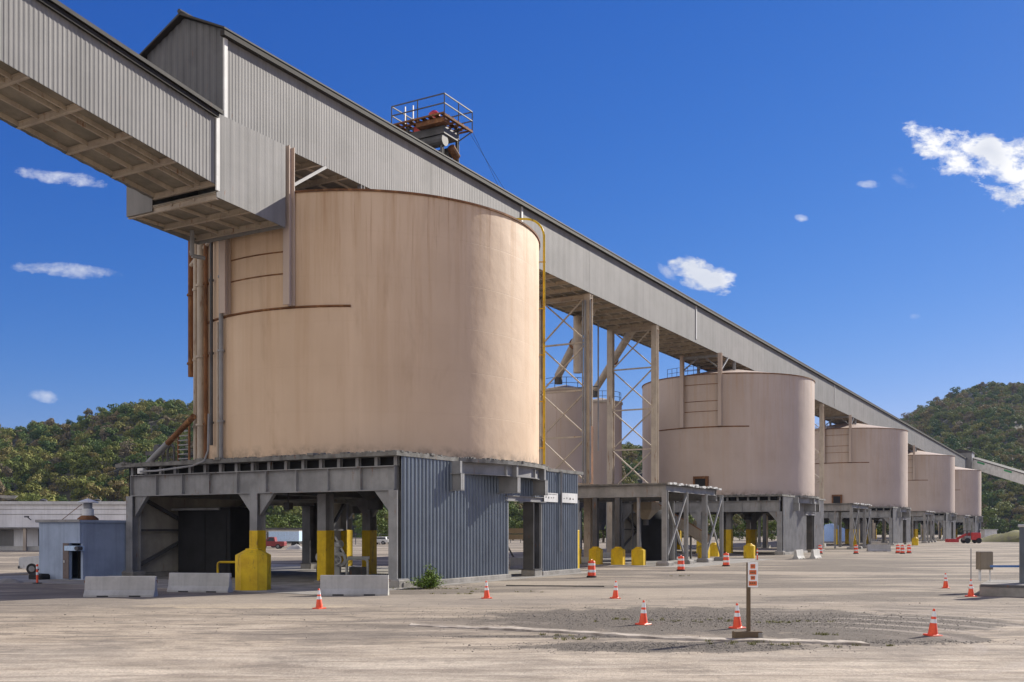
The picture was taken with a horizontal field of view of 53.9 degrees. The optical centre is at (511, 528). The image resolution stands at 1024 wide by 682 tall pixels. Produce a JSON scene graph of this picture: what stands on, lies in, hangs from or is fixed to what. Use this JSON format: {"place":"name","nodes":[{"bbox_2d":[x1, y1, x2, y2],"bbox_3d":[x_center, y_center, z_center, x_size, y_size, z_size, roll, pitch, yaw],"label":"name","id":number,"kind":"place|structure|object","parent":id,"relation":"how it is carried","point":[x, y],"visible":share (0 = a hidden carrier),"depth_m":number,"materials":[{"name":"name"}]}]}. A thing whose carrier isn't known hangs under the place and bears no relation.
{"place":"outdoors","nodes":[
{"label":"outdoors","id":0,"kind":"place"},
{"bbox_2d":[0,495,125,550],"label":"white warehouse","id":1,"kind":"structure","parent":0,"point":[19,528],"depth_m":136.83,"materials":[{"name":"grey paint"}]},
{"bbox_2d":[0,529,13,545],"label":"dock door","id":2,"kind":"structure","parent":1,"relation":"in","point":[6,535],"depth_m":138.80,"materials":[{"name":"grey"}]},
{"bbox_2d":[29,519,125,579],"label":"blue grey building","id":3,"kind":"structure","parent":0,"point":[77,549],"depth_m":59.52,"materials":[{"name":"paint"}]},
{"bbox_2d":[63,543,68,578],"bbox_3d":[-26.152,1.895,58.944,0.520,2.090,0.085,0,0,30],"label":"door","id":4,"kind":"structure","parent":3,"relation":"in","point":[65,553],"depth_m":58.96,"materials":[{"name":"white paint"}]},
{"bbox_2d":[62,498,98,519],"bbox_3d":[-26.659,-1.166,61.688,2.582,1.367,1.229,0,0,2],"label":"roof vent","id":5,"kind":"object","parent":3,"relation":"on","point":[87,512],"visible":0.94,"depth_m":61.40,"materials":[{"name":"metal"}]},
{"bbox_2d":[145,444,174,461],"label":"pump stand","id":6,"kind":"object","parent":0,"point":[156,447],"visible":0.47,"depth_m":67.58,"materials":[{"name":"metal"}]},
{"bbox_2d":[177,425,189,460],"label":"slatted screen","id":7,"kind":"object","parent":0,"point":[179,445],"visible":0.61,"depth_m":70.07,"materials":[{"name":"metal"}]},
{"bbox_2d":[0,535,1023,681],"bbox_3d":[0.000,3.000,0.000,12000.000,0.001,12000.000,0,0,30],"label":"ground","id":8,"kind":"structure","parent":0,"point":[249,644],"depth_m":30.52,"materials":[{"name":"concrete"}]},
{"bbox_2d":[18,556,38,573],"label":"parked pickup","id":9,"kind":"object","parent":8,"relation":"on","point":[28,564],"visible":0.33,"depth_m":65.86,"materials":[{"name":"white paint"}]},
{"bbox_2d":[0,0,223,199],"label":"inclined conveyor","id":10,"kind":"object","parent":8,"relation":"on","point":[78,87],"visible":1,"depth_m":44.95,"materials":[{"name":"grey"}]},
{"bbox_2d":[126,114,284,259],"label":"transfer house","id":11,"kind":"structure","parent":10,"relation":"attached to","point":[245,196],"depth_m":52.41,"materials":[{"name":"grey"}]},
{"bbox_2d":[83,576,157,596],"bbox_3d":[-17.260,2.551,44.425,3.198,0.902,0.636,0,0,-2],"label":"jersey barrier","id":12,"kind":"object","parent":8,"relation":"on","point":[120,586],"visible":1,"depth_m":44.27,"materials":[{"name":"concrete"}]},
{"bbox_2d":[167,573,232,592],"bbox_3d":[-14.779,2.551,47.691,3.198,0.902,0.636,0,0,9],"label":"jersey barrier","id":13,"kind":"object","parent":8,"relation":"on","point":[202,582],"visible":1,"depth_m":47.51,"materials":[{"name":"concrete"}]},
{"bbox_2d":[266,515,279,527],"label":"young tree","id":14,"kind":"object","parent":8,"relation":"on","point":[272,524],"visible":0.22,"depth_m":224.04,"materials":[{"name":"green plant"}]},
{"bbox_2d":[266,537,286,548],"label":"parked pickup","id":15,"kind":"object","parent":8,"relation":"on","point":[271,541],"visible":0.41,"depth_m":149.15,"materials":[{"name":"red paint"}]},
{"bbox_2d":[271,515,289,527],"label":"young tree","id":16,"kind":"object","parent":8,"relation":"on","point":[282,523],"visible":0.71,"depth_m":220.74,"materials":[{"name":"green plant"}]},
{"bbox_2d":[266,528,301,543],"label":"shed","id":17,"kind":"structure","parent":8,"relation":"on","point":[281,529],"depth_m":200.00,"materials":[{"name":"metal"}]},
{"bbox_2d":[269,531,301,547],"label":"semi trailer","id":18,"kind":"object","parent":8,"relation":"on","point":[294,537],"visible":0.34,"depth_m":158.80,"materials":[{"name":"white paint"}]},
{"bbox_2d":[284,513,301,527],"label":"young tree","id":19,"kind":"object","parent":8,"relation":"on","point":[292,520],"visible":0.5,"depth_m":238.60,"materials":[{"name":"green plant"}]},
{"bbox_2d":[0,564,587,594],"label":"concrete apron","id":20,"kind":"object","parent":8,"relation":"on","point":[290,579],"visible":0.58,"depth_m":57.76,"materials":[{"name":"concrete"}]},
{"bbox_2d":[171,507,249,577],"bbox_3d":[-18.527,0.850,63.228,4.800,4.300,3.080,0,0,30],"label":"switch enclosure","id":21,"kind":"object","parent":20,"relation":"on","point":[209,538],"visible":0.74,"depth_m":61.84,"materials":[{"name":"grey paint"}]},
{"bbox_2d":[183,514,204,572],"bbox_3d":[-19.730,0.950,62.436,1.900,3.700,0.030,0,0,30],"label":"door","id":22,"kind":"structure","parent":21,"relation":"in","point":[193,524],"depth_m":62.42,"materials":[{"name":"metal"}]},
{"bbox_2d":[206,514,225,572],"bbox_3d":[-18.081,0.950,61.492,1.700,3.700,0.030,0,0,30],"label":"door","id":23,"kind":"structure","parent":21,"relation":"in","point":[215,523],"depth_m":61.50,"materials":[{"name":"metal"}]},
{"bbox_2d":[235,548,270,590],"bbox_3d":[-12.636,1.985,49.136,1.580,2.030,1.550,0,0,0],"label":"column guard","id":24,"kind":"object","parent":20,"relation":"on","point":[252,569],"visible":0.98,"depth_m":48.45,"materials":[{"name":"yellow paint"}]},
{"bbox_2d":[315,540,369,574],"bbox_3d":[-10.136,1.843,60.050,3.250,2.314,1.410,0,0,0],"label":"rig","id":25,"kind":"object","parent":20,"relation":"on","point":[338,554],"visible":0.72,"depth_m":59.98,"materials":[{"name":"paint"}]},
{"bbox_2d":[115,450,583,587],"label":"silo platform","id":26,"kind":"structure","parent":20,"relation":"on","point":[448,518],"depth_m":57.64,"materials":[{"name":"grey paint"}]},
{"bbox_2d":[283,493,292,509],"bbox_3d":[-12.893,-1.600,57.974,0.440,1.000,0.400,0,0,30],"label":"bay lamp","id":27,"kind":"object","parent":26,"relation":"hanging from","point":[287,505],"visible":0.87,"depth_m":57.86,"materials":[{"name":"metal"}]},
{"bbox_2d":[187,145,539,463],"bbox_3d":[-9.058,-12.275,64.972,21.660,16.750,21.903,0,0,30],"label":"storage silo","id":28,"kind":"object","parent":26,"relation":"on","point":[361,318],"visible":0.8,"depth_m":55.35,"materials":[{"name":"beige paint"}]},
{"bbox_2d":[146,414,195,461],"bbox_3d":[-21.095,-5.241,61.702,0.400,3.053,6.879,0,0,-44],"label":"discharge pipe","id":29,"kind":"object","parent":28,"relation":"attached to","point":[166,444],"visible":0.83,"depth_m":61.16,"materials":[{"name":"brown metal"}]},
{"bbox_2d":[137,414,209,473],"bbox_3d":[-19.768,-4.881,58.355,6.225,3.201,0.477,0,0,33],"label":"pipe","id":30,"kind":"object","parent":28,"relation":"attached to","point":[141,470],"visible":1,"depth_m":57.52,"materials":[{"name":"metal"}]},
{"bbox_2d":[517,218,545,463],"bbox_3d":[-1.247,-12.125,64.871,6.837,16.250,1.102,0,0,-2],"label":"yellow ladder","id":31,"kind":"object","parent":28,"relation":"attached to","point":[543,308],"visible":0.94,"depth_m":64.64,"materials":[{"name":"metal"}]},
{"bbox_2d":[287,544,301,549],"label":"gravel pile","id":32,"kind":"object","parent":8,"relation":"on","point":[296,547],"visible":0.88,"depth_m":144.41,"materials":[{"name":"gravel"}]},
{"bbox_2d":[312,588,325,608],"bbox_3d":[-7.227,2.620,37.695,0.380,0.760,0.380,1,3,39],"label":"traffic cone","id":33,"kind":"object","parent":8,"relation":"on","point":[319,605],"visible":1,"depth_m":37.62,"materials":[{"name":"plastic"}]},
{"bbox_2d":[319,575,389,595],"bbox_3d":[-7.091,2.551,45.357,3.198,0.902,0.636,0,0,-1],"label":"jersey barrier","id":34,"kind":"object","parent":8,"relation":"on","point":[354,585],"visible":0.98,"depth_m":45.20,"materials":[{"name":"concrete"}]},
{"bbox_2d":[352,516,383,536],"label":"young tree","id":35,"kind":"object","parent":8,"relation":"on","point":[379,520],"visible":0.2,"depth_m":228.95,"materials":[{"name":"green plant"}]},
{"bbox_2d":[377,508,387,536],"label":"young tree","id":36,"kind":"object","parent":8,"relation":"on","point":[380,512],"visible":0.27,"depth_m":250.39,"materials":[{"name":"green plant"}]},
{"bbox_2d":[377,537,387,543],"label":"parked car","id":37,"kind":"object","parent":8,"relation":"on","point":[382,540],"visible":0.44,"depth_m":189.07,"materials":[{"name":"white paint"}]},
{"bbox_2d":[378,521,387,536],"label":"young tree","id":38,"kind":"object","parent":8,"relation":"on","point":[381,525],"visible":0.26,"depth_m":234.26,"materials":[{"name":"green plant"}]},
{"bbox_2d":[405,564,443,587],"bbox_3d":[-4.338,2.419,50.707,1.953,1.399,2.680,0,0,1],"label":"green bush","id":39,"kind":"object","parent":8,"relation":"on","point":[429,579],"visible":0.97,"depth_m":50.34,"materials":[{"name":"green plant"}]},
{"bbox_2d":[482,581,491,598],"bbox_3d":[-1.094,2.620,43.230,0.380,0.760,0.380,-3,2,-23],"label":"traffic cone","id":40,"kind":"object","parent":8,"relation":"on","point":[486,593],"visible":1,"depth_m":43.15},
{"bbox_2d":[266,533,739,544],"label":"fence","id":41,"kind":"object","parent":8,"relation":"on","point":[355,538],"visible":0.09,"depth_m":192.88,"materials":[{"name":"metal"}]},
{"bbox_2d":[509,557,522,569],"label":"jersey barrier","id":42,"kind":"object","parent":8,"relation":"on","point":[516,563],"visible":0.38,"depth_m":73.40,"materials":[{"name":"concrete"}]},
{"bbox_2d":[506,585,603,586],"bbox_3d":[2.226,2.976,52.311,5.142,0.045,0.161,0,0,9],"label":"ground cable","id":43,"kind":"object","parent":8,"relation":"on","point":[553,585],"visible":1,"depth_m":52.31,"materials":[{"name":"black rubber"}]},
{"bbox_2d":[545,377,583,512],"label":"silo","id":44,"kind":"object","parent":8,"relation":"on","point":[563,426],"visible":0.41,"depth_m":109.63,"materials":[{"name":"pink paint"}]},
{"bbox_2d":[587,559,596,577],"bbox_3d":[4.886,2.446,61.771,0.620,1.107,0.620,0,0,30],"label":"traffic drum","id":45,"kind":"object","parent":8,"relation":"on","point":[591,570],"visible":1,"depth_m":61.57,"materials":[{"name":"orange plastic"}]},
{"bbox_2d":[579,391,622,552],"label":"surge bin","id":46,"kind":"object","parent":8,"relation":"on","point":[600,466],"visible":0.42,"depth_m":120.57,"materials":[{"name":"metal"}]},
{"bbox_2d":[610,581,620,598],"bbox_3d":[4.453,2.620,43.232,0.380,0.760,0.380,2,1,-16],"label":"traffic cone","id":47,"kind":"object","parent":8,"relation":"on","point":[615,593],"visible":1,"depth_m":43.15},
{"bbox_2d":[409,623,869,645],"bbox_3d":[2.874,2.974,28.449,13.705,0.072,1.306,0,0,23],"label":"kerb strip","id":48,"kind":"object","parent":8,"relation":"on","point":[695,638],"visible":0.99,"depth_m":27.53,"materials":[{"name":"concrete"}]},
{"bbox_2d":[509,556,771,567],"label":"canopy apron","id":49,"kind":"object","parent":8,"relation":"on","point":[607,562],"visible":0.36,"depth_m":88.52,"materials":[{"name":"concrete"}]},
{"bbox_2d":[539,293,592,562],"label":"gallery bent","id":50,"kind":"object","parent":49,"relation":"on","point":[587,440],"visible":0.61,"depth_m":88.50,"materials":[{"name":"beige paint"}]},
{"bbox_2d":[589,547,602,564],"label":"column guard","id":51,"kind":"object","parent":49,"relation":"on","point":[596,554],"visible":0.97,"depth_m":83.66,"materials":[{"name":"yellow paint"}]},
{"bbox_2d":[611,547,624,564],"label":"column guard","id":52,"kind":"object","parent":49,"relation":"on","point":[617,555],"visible":0.97,"depth_m":82.63,"materials":[{"name":"yellow paint"}]},
{"bbox_2d":[520,482,723,565],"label":"loading canopy","id":53,"kind":"object","parent":49,"relation":"on","point":[668,494],"visible":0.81,"depth_m":84.36,"materials":[{"name":"metal"}]},
{"bbox_2d":[603,325,658,556],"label":"gallery bent","id":54,"kind":"object","parent":49,"relation":"on","point":[654,404],"visible":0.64,"depth_m":103.56,"materials":[{"name":"beige paint"}]},
{"bbox_2d":[139,9,966,467],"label":"conveyor gallery","id":55,"kind":"object","parent":54,"relation":"on","point":[311,121],"visible":0.66,"depth_m":66.33,"materials":[{"name":"grey"}]},
{"bbox_2d":[391,93,501,184],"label":"drive platform","id":56,"kind":"structure","parent":55,"relation":"on","point":[433,130],"depth_m":72.55,"materials":[{"name":"metal"}]},
{"bbox_2d":[555,309,596,384],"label":"spout pipe","id":57,"kind":"object","parent":55,"relation":"attached to","point":[567,356],"visible":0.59,"depth_m":105.16,"materials":[{"name":"metal"}]},
{"bbox_2d":[573,315,598,450],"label":"hanging pipe bundle","id":58,"kind":"object","parent":55,"relation":"hanging from","point":[577,358],"visible":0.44,"depth_m":97.43,"materials":[{"name":"beige paint"}]},
{"bbox_2d":[593,327,634,397],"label":"spout pipe","id":59,"kind":"object","parent":55,"relation":"attached to","point":[622,345],"visible":0.5,"depth_m":109.73,"materials":[{"name":"metal"}]},
{"bbox_2d":[631,547,645,564],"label":"column guard","id":60,"kind":"object","parent":49,"relation":"on","point":[638,555],"visible":0.95,"depth_m":81.75,"materials":[{"name":"yellow paint"}]},
{"bbox_2d":[632,502,658,548],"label":"feed hopper","id":61,"kind":"object","parent":49,"relation":"on","point":[649,510],"visible":0.84,"depth_m":87.40,"materials":[{"name":"beige paint"}]},
{"bbox_2d":[641,510,676,559],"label":"dark tank","id":62,"kind":"object","parent":49,"relation":"on","point":[651,538],"visible":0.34,"depth_m":94.32,"materials":[{"name":"metal"}]},
{"bbox_2d":[651,501,709,558],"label":"feed conveyor","id":63,"kind":"object","parent":49,"relation":"on","point":[695,532],"visible":0.41,"depth_m":98.83,"materials":[{"name":"metal"}]},
{"bbox_2d":[698,544,709,557],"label":"column guard","id":64,"kind":"object","parent":49,"relation":"on","point":[700,551],"visible":0.29,"depth_m":95.05,"materials":[{"name":"yellow paint"}]},
{"bbox_2d":[635,600,650,624],"bbox_3d":[4.114,2.620,31.481,0.380,0.760,0.380,2,1,43],"label":"traffic cone","id":65,"kind":"object","parent":8,"relation":"on","point":[643,618],"visible":1,"depth_m":31.40,"materials":[{"name":"plastic"}]},
{"bbox_2d":[392,575,894,647],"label":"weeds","id":66,"kind":"object","parent":8,"relation":"on","point":[710,639],"visible":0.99,"depth_m":28.40,"materials":[{"name":"green plant"}]},
{"bbox_2d":[677,555,684,570],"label":"traffic drum","id":67,"kind":"object","parent":8,"relation":"on","point":[680,565],"visible":0.99,"depth_m":71.08,"materials":[{"name":"orange plastic"}]},
{"bbox_2d":[710,543,718,556],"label":"column guard","id":68,"kind":"object","parent":8,"relation":"on","point":[714,551],"visible":0.81,"depth_m":107.60,"materials":[{"name":"yellow paint"}]},
{"bbox_2d":[622,494,825,554],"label":"silo platform","id":69,"kind":"structure","parent":8,"relation":"on","point":[799,519],"depth_m":120.44,"materials":[{"name":"grey paint"}]},
{"bbox_2d":[642,352,814,495],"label":"storage silo","id":70,"kind":"object","parent":69,"relation":"on","point":[734,430],"visible":0.94,"depth_m":119.20,"materials":[{"name":"beige paint"}]},
{"bbox_2d":[722,552,729,565],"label":"traffic drum","id":71,"kind":"object","parent":8,"relation":"on","point":[726,559],"visible":1,"depth_m":79.88,"materials":[{"name":"orange plastic"}]},
{"bbox_2d":[729,603,745,628],"bbox_3d":[6.777,2.620,30.292,0.380,0.760,0.380,-3,3,-29],"label":"traffic cone","id":72,"kind":"object","parent":8,"relation":"on","point":[737,622],"visible":0.99,"depth_m":30.22,"materials":[{"name":"plastic"}]},
{"bbox_2d":[736,523,745,539],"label":"young tree","id":73,"kind":"object","parent":8,"relation":"on","point":[742,533],"visible":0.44,"depth_m":251.69,"materials":[{"name":"green plant"}]},
{"bbox_2d":[732,562,762,637],"bbox_3d":[6.378,1.950,27.252,0.790,2.100,0.320,0,0,0],"label":"sign post","id":74,"kind":"object","parent":8,"relation":"on","point":[751,574],"visible":0.96,"depth_m":27.18,"materials":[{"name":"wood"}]},
{"bbox_2d":[743,543,754,558],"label":"column guard","id":75,"kind":"object","parent":8,"relation":"on","point":[748,550],"visible":1,"depth_m":100.91,"materials":[{"name":"yellow paint"}]},
{"bbox_2d":[761,515,769,547],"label":"gallery bent","id":76,"kind":"object","parent":8,"relation":"on","point":[767,546],"visible":0.09,"depth_m":154.34,"materials":[{"name":"beige paint"}]},
{"bbox_2d":[761,520,776,540],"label":"young tree","id":77,"kind":"object","parent":8,"relation":"on","point":[772,524],"visible":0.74,"depth_m":249.81,"materials":[{"name":"green plant"}]},
{"bbox_2d":[792,549,804,558],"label":"jersey barrier","id":78,"kind":"object","parent":8,"relation":"on","point":[798,554],"visible":0.97,"depth_m":99.03,"materials":[{"name":"concrete"}]},
{"bbox_2d":[758,503,871,549],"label":"loading canopy","id":79,"kind":"object","parent":8,"relation":"on","point":[840,508],"visible":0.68,"depth_m":150.84,"materials":[{"name":"metal"}]},
{"bbox_2d":[809,549,821,558],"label":"jersey barrier","id":80,"kind":"object","parent":8,"relation":"on","point":[815,553],"visible":0.98,"depth_m":100.55,"materials":[{"name":"concrete"}]},
{"bbox_2d":[815,403,825,546],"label":"gallery bent","id":81,"kind":"object","parent":8,"relation":"on","point":[821,450],"visible":0.27,"depth_m":165.69,"materials":[{"name":"beige paint"}]},
{"bbox_2d":[824,523,849,540],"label":"covered pile","id":82,"kind":"object","parent":8,"relation":"on","point":[828,532],"visible":0.35,"depth_m":237.39,"materials":[{"name":"plastic"}]},
{"bbox_2d":[824,506,911,544],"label":"silo platform","id":83,"kind":"structure","parent":8,"relation":"on","point":[898,520],"depth_m":184.61,"materials":[{"name":"grey paint"}]},
{"bbox_2d":[815,415,907,506],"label":"storage silo","id":84,"kind":"object","parent":83,"relation":"on","point":[864,463],"visible":0.71,"depth_m":183.56,"materials":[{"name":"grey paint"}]},
{"bbox_2d":[871,520,876,541],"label":"gallery bent","id":85,"kind":"object","parent":8,"relation":"on","point":[873,539],"visible":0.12,"depth_m":232.75,"materials":[{"name":"beige paint"}]},
{"bbox_2d":[866,545,890,550],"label":"jersey barrier","id":86,"kind":"object","parent":8,"relation":"on","point":[878,547],"visible":1,"depth_m":132.21,"materials":[{"name":"concrete"}]},
{"bbox_2d":[860,511,936,542],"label":"loading canopy","id":87,"kind":"object","parent":8,"relation":"on","point":[925,514],"visible":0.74,"depth_m":213.63,"materials":[{"name":"metal"}]},
{"bbox_2d":[871,512,956,540],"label":"silo platform","id":88,"kind":"structure","parent":8,"relation":"on","point":[947,520],"depth_m":251.52,"materials":[{"name":"grey paint"}]},
{"bbox_2d":[908,445,954,512],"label":"storage silo","id":89,"kind":"object","parent":88,"relation":"on","point":[931,481],"visible":0.38,"depth_m":249.97,"materials":[{"name":"grey paint"}]},
{"bbox_2d":[923,609,942,636],"bbox_3d":[11.806,2.620,28.192,0.380,0.760,0.380,2,1,-19],"label":"traffic cone","id":90,"kind":"object","parent":8,"relation":"on","point":[932,631],"visible":1,"depth_m":28.12,"materials":[{"name":"plastic"}]},
{"bbox_2d":[918,516,982,537],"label":"silo platform","id":91,"kind":"structure","parent":8,"relation":"on","point":[975,522],"depth_m":314.72,"materials":[{"name":"grey paint"}]},
{"bbox_2d":[955,467,980,515],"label":"storage silo","id":92,"kind":"object","parent":91,"relation":"on","point":[967,491],"visible":0.2,"depth_m":313.37,"materials":[{"name":"grey paint"}]},
{"bbox_2d":[932,515,969,538],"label":"loading canopy","id":93,"kind":"object","parent":8,"relation":"on","point":[966,522],"visible":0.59,"depth_m":279.26,"materials":[{"name":"metal"}]},
{"bbox_2d":[945,531,981,542],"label":"red lift truck","id":94,"kind":"object","parent":8,"relation":"on","point":[967,537],"visible":0.94,"depth_m":204.35,"materials":[{"name":"paint"}]},
{"bbox_2d":[965,579,976,596],"bbox_3d":[20.253,2.620,44.410,0.380,0.760,0.380,-1,2,-6],"label":"traffic cone","id":95,"kind":"object","parent":8,"relation":"on","point":[970,592],"visible":1,"depth_m":44.34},
{"bbox_2d":[962,506,997,529],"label":"young tree","id":96,"kind":"object","parent":8,"relation":"on","point":[986,512],"visible":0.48,"depth_m":418.81,"materials":[{"name":"green plant"}]},
{"bbox_2d":[970,530,1018,541],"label":"grass berm","id":97,"kind":"object","parent":8,"relation":"on","point":[1012,536],"depth_m":224.29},
{"bbox_2d":[983,515,1008,533],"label":"young tree","id":98,"kind":"object","parent":8,"relation":"on","point":[1000,528],"visible":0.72,"depth_m":428.80,"materials":[{"name":"green plant"}]},
{"bbox_2d":[972,457,1023,484],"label":"conveyor","id":99,"kind":"object","parent":8,"relation":"on","point":[1001,471],"visible":1,"depth_m":349.72,"materials":[{"name":"metal"}]},
{"bbox_2d":[979,580,1023,596],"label":"concrete dock","id":100,"kind":"object","parent":8,"relation":"on","point":[1012,588],"visible":0.87,"depth_m":44.70,"materials":[{"name":"concrete"}]},
{"bbox_2d":[976,551,992,580],"bbox_3d":[22.300,1.780,47.487,0.660,1.400,0.425,0,0,0],"label":"utility cabinet","id":101,"kind":"object","parent":100,"relation":"on","point":[984,560],"visible":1,"depth_m":47.27,"materials":[{"name":"metal"}]},
{"bbox_2d":[1018,524,1023,582],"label":"post","id":102,"kind":"object","parent":100,"relation":"on","point":[1021,553],"visible":1,"depth_m":46.02,"materials":[{"name":"grey"}]},
{"bbox_2d":[0,381,1023,537],"bbox_3d":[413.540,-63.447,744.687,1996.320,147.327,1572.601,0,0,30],"label":"hill forest","id":103,"kind":"object","parent":0,"point":[38,461],"visible":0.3,"depth_m":505.67,"materials":[{"name":"plant"}]},
{"bbox_2d":[0,0,1023,446],"label":"sky","id":104,"kind":"structure","parent":0,"point":[839,182],"materials":[{"name":"blue"}]},
{"bbox_2d":[509,528,522,556],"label":"timber guard beam","id":105,"kind":"structure","parent":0,"point":[515,530],"depth_m":73.85,"materials":[{"name":"wood"}]},
{"bbox_2d":[17,585,1019,653],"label":"gravel","id":106,"kind":"structure","parent":0,"point":[722,646],"depth_m":31.39,"materials":[{"name":"gravel"}]},
{"bbox_2d":[954,449,975,531],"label":"transfer tower","id":107,"kind":"structure","parent":0,"point":[968,455],"depth_m":359.29,"materials":[{"name":"grey"}]},
{"bbox_2d":[979,529,997,537],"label":"white shed","id":108,"kind":"structure","parent":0,"point":[985,532],"depth_m":260.80,"materials":[{"name":"paint"}]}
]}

